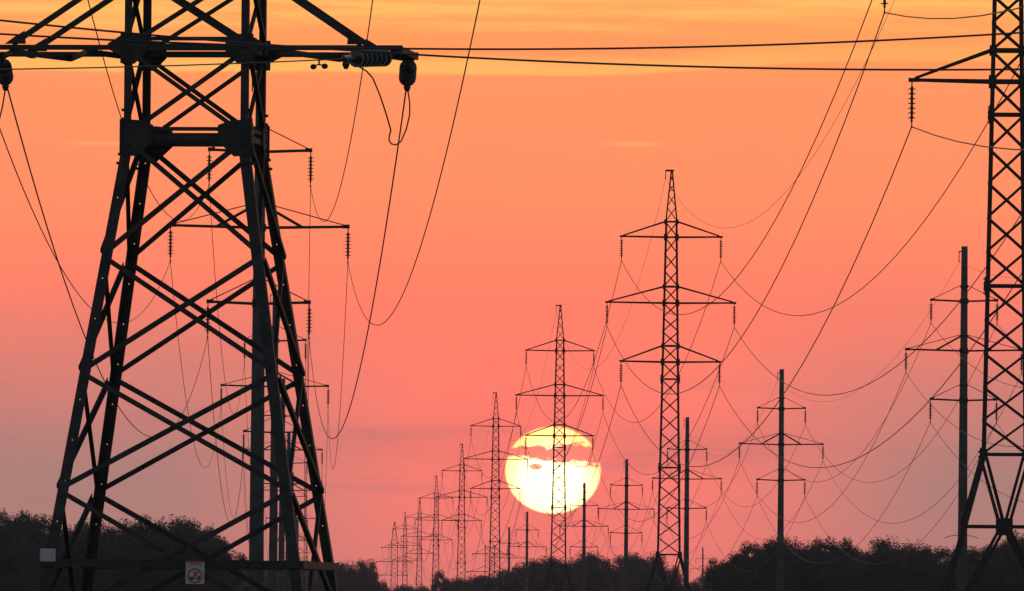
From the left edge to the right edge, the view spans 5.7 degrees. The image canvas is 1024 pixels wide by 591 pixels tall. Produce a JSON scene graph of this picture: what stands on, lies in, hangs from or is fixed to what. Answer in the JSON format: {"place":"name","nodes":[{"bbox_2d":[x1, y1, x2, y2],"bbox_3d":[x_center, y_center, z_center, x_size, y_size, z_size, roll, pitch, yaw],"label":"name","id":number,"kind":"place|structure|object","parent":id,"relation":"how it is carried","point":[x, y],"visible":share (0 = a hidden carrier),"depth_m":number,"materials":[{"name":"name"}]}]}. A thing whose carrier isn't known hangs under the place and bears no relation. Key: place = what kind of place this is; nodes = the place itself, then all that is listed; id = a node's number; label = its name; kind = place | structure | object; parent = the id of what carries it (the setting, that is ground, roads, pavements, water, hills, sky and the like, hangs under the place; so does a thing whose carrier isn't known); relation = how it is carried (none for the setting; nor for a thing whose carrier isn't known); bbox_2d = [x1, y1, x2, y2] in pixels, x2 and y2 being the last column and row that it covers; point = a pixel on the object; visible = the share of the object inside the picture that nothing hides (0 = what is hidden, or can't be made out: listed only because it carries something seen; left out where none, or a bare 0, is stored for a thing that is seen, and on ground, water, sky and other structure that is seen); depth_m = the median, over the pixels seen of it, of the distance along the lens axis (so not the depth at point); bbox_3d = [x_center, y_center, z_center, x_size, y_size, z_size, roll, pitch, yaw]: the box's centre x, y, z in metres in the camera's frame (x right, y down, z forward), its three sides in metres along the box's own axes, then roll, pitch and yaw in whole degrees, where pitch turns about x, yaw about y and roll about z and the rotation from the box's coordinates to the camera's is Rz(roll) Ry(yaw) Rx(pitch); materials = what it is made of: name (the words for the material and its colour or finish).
{"place":"outdoors","nodes":[
{"label":"outdoors","id":0,"kind":"place"},
{"bbox_2d":[0,32,1023,49],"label":"power line","id":1,"kind":"object","parent":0,"point":[194,43],"visible":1,"depth_m":92.14,"materials":[{"name":"metal"}]},
{"bbox_2d":[0,19,1023,70],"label":"power line","id":2,"kind":"object","parent":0,"point":[227,41],"visible":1,"depth_m":92.13,"materials":[{"name":"metal"}]},
{"bbox_2d":[0,0,1023,590],"label":"sky","id":3,"kind":"structure","parent":0,"point":[546,167],"materials":[{"name":"orange"}]},
{"bbox_3d":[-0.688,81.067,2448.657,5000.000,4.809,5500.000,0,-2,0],"label":"ground","id":4,"kind":"structure","parent":0,"visible":0},
{"bbox_2d":[2,509,44,535],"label":"broadleaf tree","id":5,"kind":"object","parent":4,"relation":"on","point":[23,513],"visible":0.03,"depth_m":1121.22,"materials":[{"name":"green plant"}]},
{"bbox_2d":[0,520,58,588],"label":"broadleaf tree","id":6,"kind":"object","parent":4,"relation":"on","point":[33,538],"visible":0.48,"depth_m":1077.16,"materials":[{"name":"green plant"}]},
{"bbox_2d":[22,513,62,537],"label":"broadleaf tree","id":7,"kind":"object","parent":4,"relation":"on","point":[47,525],"visible":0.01,"depth_m":1112.33,"materials":[{"name":"green plant"}]},
{"bbox_2d":[1,519,85,588],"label":"broadleaf tree","id":8,"kind":"object","parent":4,"relation":"on","point":[45,540],"visible":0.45,"depth_m":1076.51,"materials":[{"name":"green plant"}]},
{"bbox_2d":[73,519,135,550],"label":"broadleaf tree","id":9,"kind":"object","parent":4,"relation":"on","point":[104,535],"visible":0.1,"depth_m":1100.07,"materials":[{"name":"green plant"}]},
{"bbox_2d":[110,530,182,590],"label":"broadleaf tree","id":10,"kind":"object","parent":4,"relation":"on","point":[143,552],"visible":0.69,"depth_m":1070.93,"materials":[{"name":"green plant"}]},
{"bbox_2d":[133,514,179,573],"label":"broadleaf tree","id":11,"kind":"object","parent":4,"relation":"on","point":[143,531],"visible":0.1,"depth_m":1102.13,"materials":[{"name":"green plant"}]},
{"bbox_2d":[146,536,228,590],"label":"broadleaf tree","id":12,"kind":"object","parent":4,"relation":"on","point":[170,585],"visible":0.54,"depth_m":1067.30,"materials":[{"name":"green plant"}]},
{"bbox_2d":[150,516,229,583],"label":"broadleaf tree","id":13,"kind":"object","parent":4,"relation":"on","point":[188,532],"visible":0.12,"depth_m":1100.27,"materials":[{"name":"green plant"}]},
{"bbox_2d":[157,514,222,544],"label":"broadleaf tree","id":14,"kind":"object","parent":4,"relation":"on","point":[170,524],"visible":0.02,"depth_m":1119.87,"materials":[{"name":"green plant"}]},
{"bbox_2d":[160,536,232,590],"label":"broadleaf tree","id":15,"kind":"object","parent":4,"relation":"on","point":[218,576],"visible":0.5,"depth_m":1067.55,"materials":[{"name":"green plant"}]},
{"bbox_2d":[0,0,418,590],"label":"strain pylon","id":16,"kind":"object","parent":4,"relation":"on","point":[143,140],"visible":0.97,"depth_m":162.36,"materials":[{"name":"metal"}]},
{"bbox_2d":[40,548,55,560],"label":"plain sign","id":17,"kind":"object","parent":16,"relation":"attached to","point":[46,554],"visible":1,"depth_m":161.10,"materials":[{"name":"metal"}]},
{"bbox_2d":[0,129,277,580],"bbox_3d":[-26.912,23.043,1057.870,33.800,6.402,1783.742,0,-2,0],"label":"power line","id":18,"kind":"object","parent":16,"relation":"hanging from","point":[129,321],"visible":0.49,"depth_m":347.62,"materials":[{"name":"metal"}]},
{"bbox_2d":[7,89,277,575],"bbox_3d":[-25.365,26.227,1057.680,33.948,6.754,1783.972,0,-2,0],"label":"power line","id":19,"kind":"object","parent":16,"relation":"hanging from","point":[76,313],"visible":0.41,"depth_m":207.89,"materials":[{"name":"metal"}]},
{"bbox_2d":[0,58,341,69],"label":"power line","id":20,"kind":"object","parent":16,"relation":"attached to","point":[324,66],"visible":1,"depth_m":155.51,"materials":[{"name":"metal"}]},
{"bbox_2d":[88,0,278,543],"bbox_3d":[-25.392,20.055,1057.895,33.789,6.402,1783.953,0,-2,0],"label":"power line","id":21,"kind":"object","parent":16,"relation":"hanging from","point":[179,220],"visible":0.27,"depth_m":378.01,"materials":[{"name":"metal"}]},
{"bbox_2d":[185,561,204,583],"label":"warning sign","id":22,"kind":"object","parent":16,"relation":"attached to","point":[194,572],"visible":1,"depth_m":160.76,"materials":[{"name":"metal"}]},
{"bbox_2d":[304,92,405,572],"bbox_3d":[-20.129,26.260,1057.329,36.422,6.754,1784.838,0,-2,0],"label":"power line","id":23,"kind":"object","parent":16,"relation":"hanging from","point":[371,308],"visible":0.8,"depth_m":211.54,"materials":[{"name":"metal"}]},
{"bbox_2d":[349,60,409,145],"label":"jumper loop","id":24,"kind":"object","parent":16,"relation":"hanging from","point":[384,107],"visible":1,"depth_m":161.63,"materials":[{"name":"metal"}]},
{"bbox_2d":[211,537,248,590],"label":"broadleaf tree","id":25,"kind":"object","parent":4,"relation":"on","point":[241,557],"visible":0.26,"depth_m":1104.11,"materials":[{"name":"green plant"}]},
{"bbox_2d":[167,71,350,590],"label":"concrete pole","id":26,"kind":"object","parent":4,"relation":"on","point":[256,544],"visible":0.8,"depth_m":406.93,"materials":[{"name":"paint"}]},
{"bbox_2d":[305,0,372,570],"bbox_3d":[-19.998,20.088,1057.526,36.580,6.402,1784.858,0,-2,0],"label":"power line","id":27,"kind":"object","parent":26,"relation":"hanging from","point":[330,215],"visible":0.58,"depth_m":309.33,"materials":[{"name":"metal"}]},
{"bbox_2d":[317,0,480,546],"bbox_3d":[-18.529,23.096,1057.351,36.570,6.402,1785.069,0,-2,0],"label":"power line","id":28,"kind":"object","parent":26,"relation":"hanging from","point":[421,242],"visible":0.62,"depth_m":247.05,"materials":[{"name":"metal"}]},
{"bbox_2d":[220,290,329,590],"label":"concrete pole","id":29,"kind":"object","parent":4,"relation":"on","point":[273,547],"visible":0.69,"depth_m":675.78,"materials":[{"name":"paint"}]},
{"bbox_2d":[241,378,323,590],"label":"concrete pole","id":30,"kind":"object","parent":4,"relation":"on","point":[281,557],"visible":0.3,"depth_m":909.63,"materials":[{"name":"paint"}]},
{"bbox_2d":[264,433,309,590],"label":"concrete pole","id":31,"kind":"object","parent":4,"relation":"on","point":[287,572],"visible":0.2,"depth_m":1130.74,"materials":[{"name":"paint"}]},
{"bbox_2d":[317,560,384,590],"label":"broadleaf tree","id":32,"kind":"object","parent":4,"relation":"on","point":[343,567],"visible":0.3,"depth_m":2148.84,"materials":[{"name":"green plant"}]},
{"bbox_2d":[338,570,390,590],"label":"broadleaf tree","id":33,"kind":"object","parent":4,"relation":"on","point":[371,583],"visible":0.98,"depth_m":2124.22,"materials":[{"name":"green plant"}]},
{"bbox_2d":[356,559,382,588],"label":"broadleaf tree","id":34,"kind":"object","parent":4,"relation":"on","point":[363,564],"visible":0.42,"depth_m":2161.47,"materials":[{"name":"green plant"}]},
{"bbox_2d":[376,522,411,590],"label":"strain pylon","id":35,"kind":"object","parent":4,"relation":"on","point":[397,547],"visible":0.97,"depth_m":2948.21,"materials":[{"name":"metal"}]},
{"bbox_2d":[407,273,1021,589],"bbox_3d":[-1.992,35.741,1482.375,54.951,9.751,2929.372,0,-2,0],"label":"power line","id":36,"kind":"object","parent":35,"relation":"hanging from","point":[759,441],"visible":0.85,"depth_m":614.11,"materials":[{"name":"metal"}]},
{"bbox_2d":[410,63,1019,567],"bbox_3d":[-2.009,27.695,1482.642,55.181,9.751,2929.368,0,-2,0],"label":"power line","id":37,"kind":"object","parent":35,"relation":"hanging from","point":[770,309],"visible":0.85,"depth_m":571.80,"materials":[{"name":"metal"}]},
{"bbox_2d":[412,215,1020,583],"bbox_3d":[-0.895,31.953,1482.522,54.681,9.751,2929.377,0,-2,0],"label":"power line","id":38,"kind":"object","parent":35,"relation":"hanging from","point":[772,374],"visible":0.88,"depth_m":641.62,"materials":[{"name":"metal"}]},
{"bbox_2d":[388,512,420,586],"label":"lattice pylon","id":39,"kind":"object","parent":4,"relation":"on","point":[406,545],"visible":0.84,"depth_m":2638.93,"materials":[{"name":"paint"}]},
{"bbox_2d":[401,498,437,587],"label":"lattice pylon","id":40,"kind":"object","parent":4,"relation":"on","point":[418,536],"visible":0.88,"depth_m":2309.06,"materials":[{"name":"metal"}]},
{"bbox_2d":[414,476,457,590],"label":"lattice pylon","id":41,"kind":"object","parent":4,"relation":"on","point":[434,534],"visible":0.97,"depth_m":1989.19,"materials":[{"name":"paint"}]},
{"bbox_2d":[430,570,449,590],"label":"broadleaf tree","id":42,"kind":"object","parent":4,"relation":"on","point":[442,576],"visible":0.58,"depth_m":2198.82,"materials":[{"name":"green plant"}]},
{"bbox_2d":[442,577,473,590],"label":"broadleaf tree","id":43,"kind":"object","parent":4,"relation":"on","point":[447,585],"visible":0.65,"depth_m":2128.60,"materials":[{"name":"green plant"}]},
{"bbox_2d":[436,444,487,590],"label":"lattice pylon","id":44,"kind":"object","parent":4,"relation":"on","point":[459,514],"visible":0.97,"depth_m":1666.35,"materials":[{"name":"metal"}]},
{"bbox_2d":[467,546,505,578],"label":"strain pylon","id":45,"kind":"object","parent":4,"relation":"on","point":[485,553],"visible":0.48,"depth_m":2368.13,"materials":[{"name":"metal"}]},
{"bbox_2d":[469,373,1021,588],"bbox_3d":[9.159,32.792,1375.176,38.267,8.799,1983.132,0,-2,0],"label":"power line","id":46,"kind":"object","parent":45,"relation":"hanging from","point":[760,498],"visible":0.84,"depth_m":731.90,"materials":[{"name":"metal"}]},
{"bbox_2d":[473,324,1022,573],"bbox_3d":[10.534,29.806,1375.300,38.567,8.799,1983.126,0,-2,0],"label":"power line","id":47,"kind":"object","parent":45,"relation":"hanging from","point":[774,454],"visible":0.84,"depth_m":796.47,"materials":[{"name":"metal"}]},
{"bbox_2d":[507,324,1005,567],"bbox_3d":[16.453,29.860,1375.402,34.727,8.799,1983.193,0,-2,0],"label":"power line","id":48,"kind":"object","parent":45,"relation":"hanging from","point":[786,466],"visible":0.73,"depth_m":853.99,"materials":[{"name":"metal"}]},
{"bbox_2d":[497,422,1022,590],"bbox_3d":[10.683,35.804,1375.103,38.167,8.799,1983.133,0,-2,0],"label":"power line","id":49,"kind":"object","parent":45,"relation":"hanging from","point":[778,535],"visible":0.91,"depth_m":775.39,"materials":[{"name":"metal"}]},
{"bbox_2d":[539,374,1022,583],"bbox_3d":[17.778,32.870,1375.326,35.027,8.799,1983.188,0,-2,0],"label":"power line","id":50,"kind":"object","parent":45,"relation":"hanging from","point":[806,496],"visible":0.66,"depth_m":869.39,"materials":[{"name":"metal"}]},
{"bbox_2d":[463,392,527,590],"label":"lattice pylon","id":51,"kind":"object","parent":4,"relation":"on","point":[498,475],"visible":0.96,"depth_m":1329.52,"materials":[{"name":"metal"}]},
{"bbox_2d":[479,566,511,590],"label":"broadleaf tree","id":52,"kind":"object","parent":4,"relation":"on","point":[503,575],"visible":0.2,"depth_m":2128.85,"materials":[{"name":"green plant"}]},
{"bbox_2d":[492,527,525,576],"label":"concrete pole","id":53,"kind":"object","parent":4,"relation":"on","point":[508,528],"visible":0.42,"depth_m":2103.25,"materials":[{"name":"paint"}]},
{"bbox_2d":[500,565,533,590],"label":"broadleaf tree","id":54,"kind":"object","parent":4,"relation":"on","point":[518,572],"visible":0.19,"depth_m":1969.16,"materials":[{"name":"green plant"}]},
{"bbox_2d":[507,512,546,590],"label":"concrete pole","id":55,"kind":"object","parent":4,"relation":"on","point":[526,563],"visible":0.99,"depth_m":1849.34,"materials":[{"name":"paint"}]},
{"bbox_2d":[523,558,545,573],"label":"broadleaf tree","id":56,"kind":"object","parent":4,"relation":"on","point":[537,567],"visible":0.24,"depth_m":1973.87,"materials":[{"name":"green plant"}]},
{"bbox_2d":[539,565,562,588],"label":"broadleaf tree","id":57,"kind":"object","parent":4,"relation":"on","point":[545,570],"visible":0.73,"depth_m":1940.65,"materials":[{"name":"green plant"}]},
{"bbox_2d":[515,305,603,590],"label":"lattice pylon","id":58,"kind":"object","parent":4,"relation":"on","point":[564,395],"visible":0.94,"depth_m":976.69,"materials":[{"name":"metal"}]},
{"bbox_2d":[559,483,608,590],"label":"concrete pole","id":59,"kind":"object","parent":4,"relation":"on","point":[584,505],"visible":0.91,"depth_m":1493.55,"materials":[{"name":"paint"}]},
{"bbox_2d":[559,558,614,590],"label":"broadleaf tree","id":60,"kind":"object","parent":4,"relation":"on","point":[590,584],"visible":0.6,"depth_m":1925.54,"materials":[{"name":"green plant"}]},
{"bbox_2d":[560,550,614,587],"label":"broadleaf tree","id":61,"kind":"object","parent":4,"relation":"on","point":[592,558],"visible":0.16,"depth_m":1977.16,"materials":[{"name":"green plant"}]},
{"bbox_2d":[602,552,647,590],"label":"broadleaf tree","id":62,"kind":"object","parent":4,"relation":"on","point":[616,561],"visible":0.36,"depth_m":1912.36,"materials":[{"name":"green plant"}]},
{"bbox_2d":[597,459,654,590],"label":"concrete pole","id":63,"kind":"object","parent":4,"relation":"on","point":[626,485],"visible":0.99,"depth_m":1299.63,"materials":[{"name":"paint"}]},
{"bbox_2d":[620,556,653,590],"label":"broadleaf tree","id":64,"kind":"object","parent":4,"relation":"on","point":[638,569],"visible":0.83,"depth_m":1875.62,"materials":[{"name":"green plant"}]},
{"bbox_2d":[604,551,682,590],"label":"broadleaf tree","id":65,"kind":"object","parent":4,"relation":"on","point":[617,576],"visible":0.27,"depth_m":1899.31,"materials":[{"name":"green plant"}]},
{"bbox_2d":[633,567,682,590],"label":"broadleaf tree","id":66,"kind":"object","parent":4,"relation":"on","point":[657,583],"visible":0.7,"depth_m":1866.67,"materials":[{"name":"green plant"}]},
{"bbox_2d":[644,551,682,589],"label":"broadleaf tree","id":67,"kind":"object","parent":4,"relation":"on","point":[670,572],"visible":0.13,"depth_m":1915.58,"materials":[{"name":"green plant"}]},
{"bbox_2d":[605,170,735,590],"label":"lattice pylon","id":68,"kind":"object","parent":4,"relation":"on","point":[677,346],"visible":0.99,"depth_m":664.82,"materials":[{"name":"metal"}]},
{"bbox_2d":[651,417,722,590],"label":"concrete pole","id":69,"kind":"object","parent":4,"relation":"on","point":[686,479],"visible":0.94,"depth_m":1051.76,"materials":[{"name":"paint"}]},
{"bbox_2d":[516,264,1021,547],"bbox_3d":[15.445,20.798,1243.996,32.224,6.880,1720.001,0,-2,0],"label":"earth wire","id":70,"kind":"object","parent":69,"relation":"attached to","point":[804,398],"visible":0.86,"depth_m":783.33,"materials":[{"name":"metal"}]},
{"bbox_2d":[694,557,737,590],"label":"broadleaf tree","id":71,"kind":"object","parent":4,"relation":"on","point":[708,575],"visible":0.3,"depth_m":1224.22,"materials":[{"name":"green plant"}]},
{"bbox_2d":[703,555,770,590],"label":"broadleaf tree","id":72,"kind":"object","parent":4,"relation":"on","point":[731,571],"visible":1,"depth_m":1204.87,"materials":[{"name":"black plant"}]},
{"bbox_2d":[727,540,761,569],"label":"broadleaf tree","id":73,"kind":"object","parent":4,"relation":"on","point":[749,548],"visible":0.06,"depth_m":1250.27,"materials":[{"name":"green plant"}]},
{"bbox_2d":[735,543,786,590],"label":"broadleaf tree","id":74,"kind":"object","parent":4,"relation":"on","point":[771,563],"visible":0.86,"depth_m":1209.22,"materials":[{"name":"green plant"}]},
{"bbox_2d":[738,369,824,590],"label":"concrete pole","id":75,"kind":"object","parent":4,"relation":"on","point":[781,408],"visible":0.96,"depth_m":863.84,"materials":[{"name":"paint"}]},
{"bbox_2d":[751,535,818,579],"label":"broadleaf tree","id":76,"kind":"object","parent":4,"relation":"on","point":[799,552],"visible":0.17,"depth_m":1228.18,"materials":[{"name":"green plant"}]},
{"bbox_2d":[775,535,829,569],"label":"broadleaf tree","id":77,"kind":"object","parent":4,"relation":"on","point":[796,545],"visible":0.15,"depth_m":1229.38,"materials":[{"name":"green plant"}]},
{"bbox_2d":[796,551,839,590],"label":"broadleaf tree","id":78,"kind":"object","parent":4,"relation":"on","point":[813,568],"visible":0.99,"depth_m":1198.66,"materials":[{"name":"green plant"}]},
{"bbox_2d":[810,536,843,560],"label":"broadleaf tree","id":79,"kind":"object","parent":4,"relation":"on","point":[828,545],"visible":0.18,"depth_m":1230.35,"materials":[{"name":"green plant"}]},
{"bbox_2d":[806,548,859,590],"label":"broadleaf tree","id":80,"kind":"object","parent":4,"relation":"on","point":[833,553],"visible":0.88,"depth_m":1206.54,"materials":[{"name":"green plant"}]},
{"bbox_2d":[827,537,862,555],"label":"broadleaf tree","id":81,"kind":"object","parent":4,"relation":"on","point":[845,542],"visible":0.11,"depth_m":1252.68,"materials":[{"name":"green plant"}]},
{"bbox_2d":[815,552,891,590],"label":"broadleaf tree","id":82,"kind":"object","parent":4,"relation":"on","point":[859,573],"visible":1,"depth_m":1196.15,"materials":[{"name":"black plant"}]},
{"bbox_2d":[860,548,905,590],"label":"broadleaf tree","id":83,"kind":"object","parent":4,"relation":"on","point":[865,554],"visible":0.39,"depth_m":1210.92,"materials":[{"name":"green plant"}]},
{"bbox_2d":[849,535,932,570],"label":"broadleaf tree","id":84,"kind":"object","parent":4,"relation":"on","point":[887,544],"visible":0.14,"depth_m":1230.86,"materials":[{"name":"green plant"}]},
{"bbox_2d":[854,543,930,590],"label":"broadleaf tree","id":85,"kind":"object","parent":4,"relation":"on","point":[877,566],"visible":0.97,"depth_m":1201.58,"materials":[{"name":"green plant"}]},
{"bbox_2d":[886,554,956,590],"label":"broadleaf tree","id":86,"kind":"object","parent":4,"relation":"on","point":[914,571],"visible":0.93,"depth_m":1197.26,"materials":[{"name":"black plant"}]},
{"bbox_2d":[904,543,946,563],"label":"broadleaf tree","id":87,"kind":"object","parent":4,"relation":"on","point":[929,549],"visible":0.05,"depth_m":1242.60,"materials":[{"name":"green plant"}]},
{"bbox_2d":[933,545,952,568],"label":"broadleaf tree","id":88,"kind":"object","parent":4,"relation":"on","point":[947,554],"visible":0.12,"depth_m":1253.93,"materials":[{"name":"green plant"}]},
{"bbox_2d":[881,0,1023,590],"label":"lattice pylon","id":89,"kind":"object","parent":4,"relation":"on","point":[1004,526],"visible":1,"depth_m":342.69,"materials":[{"name":"metal"}]},
{"bbox_2d":[382,0,871,565],"bbox_3d":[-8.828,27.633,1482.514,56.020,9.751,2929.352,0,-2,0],"label":"power line","id":90,"kind":"object","parent":89,"relation":"hanging from","point":[648,300],"visible":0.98,"depth_m":525.94,"materials":[{"name":"metal"}]},
{"bbox_2d":[395,0,894,543],"bbox_3d":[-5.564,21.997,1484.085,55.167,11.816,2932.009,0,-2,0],"label":"earth wire","id":91,"kind":"object","parent":89,"relation":"attached to","point":[647,252],"visible":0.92,"depth_m":664.78,"materials":[{"name":"metal"}]},
{"bbox_2d":[377,6,1023,579],"bbox_3d":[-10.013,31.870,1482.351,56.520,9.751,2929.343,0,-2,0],"label":"power line","id":92,"kind":"object","parent":89,"relation":"hanging from","point":[785,258],"visible":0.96,"depth_m":417.72,"materials":[{"name":"metal"}]},
{"bbox_2d":[381,126,1023,587],"bbox_3d":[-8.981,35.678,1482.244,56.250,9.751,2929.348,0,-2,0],"label":"power line","id":93,"kind":"object","parent":89,"relation":"hanging from","point":[789,384],"visible":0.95,"depth_m":430.38,"materials":[{"name":"metal"}]},
{"bbox_2d":[930,563,978,590],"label":"broadleaf tree","id":94,"kind":"object","parent":4,"relation":"on","point":[942,581],"visible":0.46,"depth_m":1196.63,"materials":[{"name":"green plant"}]},
{"bbox_2d":[904,246,1022,590],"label":"concrete pole","id":95,"kind":"object","parent":4,"relation":"on","point":[963,385],"visible":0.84,"depth_m":624.01,"materials":[{"name":"paint"}]},
{"bbox_2d":[534,423,1020,590],"bbox_3d":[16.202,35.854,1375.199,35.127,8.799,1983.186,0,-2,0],"label":"power line","id":96,"kind":"object","parent":95,"relation":"hanging from","point":[819,523],"visible":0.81,"depth_m":843.57,"materials":[{"name":"metal"}]},
{"bbox_2d":[946,545,980,567],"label":"broadleaf tree","id":97,"kind":"object","parent":4,"relation":"on","point":[972,557],"visible":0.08,"depth_m":1233.37,"materials":[{"name":"green plant"}]},
{"bbox_2d":[975,539,1011,566],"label":"broadleaf tree","id":98,"kind":"object","parent":4,"relation":"on","point":[983,551],"visible":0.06,"depth_m":1237.43,"materials":[{"name":"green plant"}]},
{"bbox_2d":[985,540,1023,587],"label":"broadleaf tree","id":99,"kind":"object","parent":4,"relation":"on","point":[1000,550],"visible":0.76,"depth_m":1208.50,"materials":[{"name":"green plant"}]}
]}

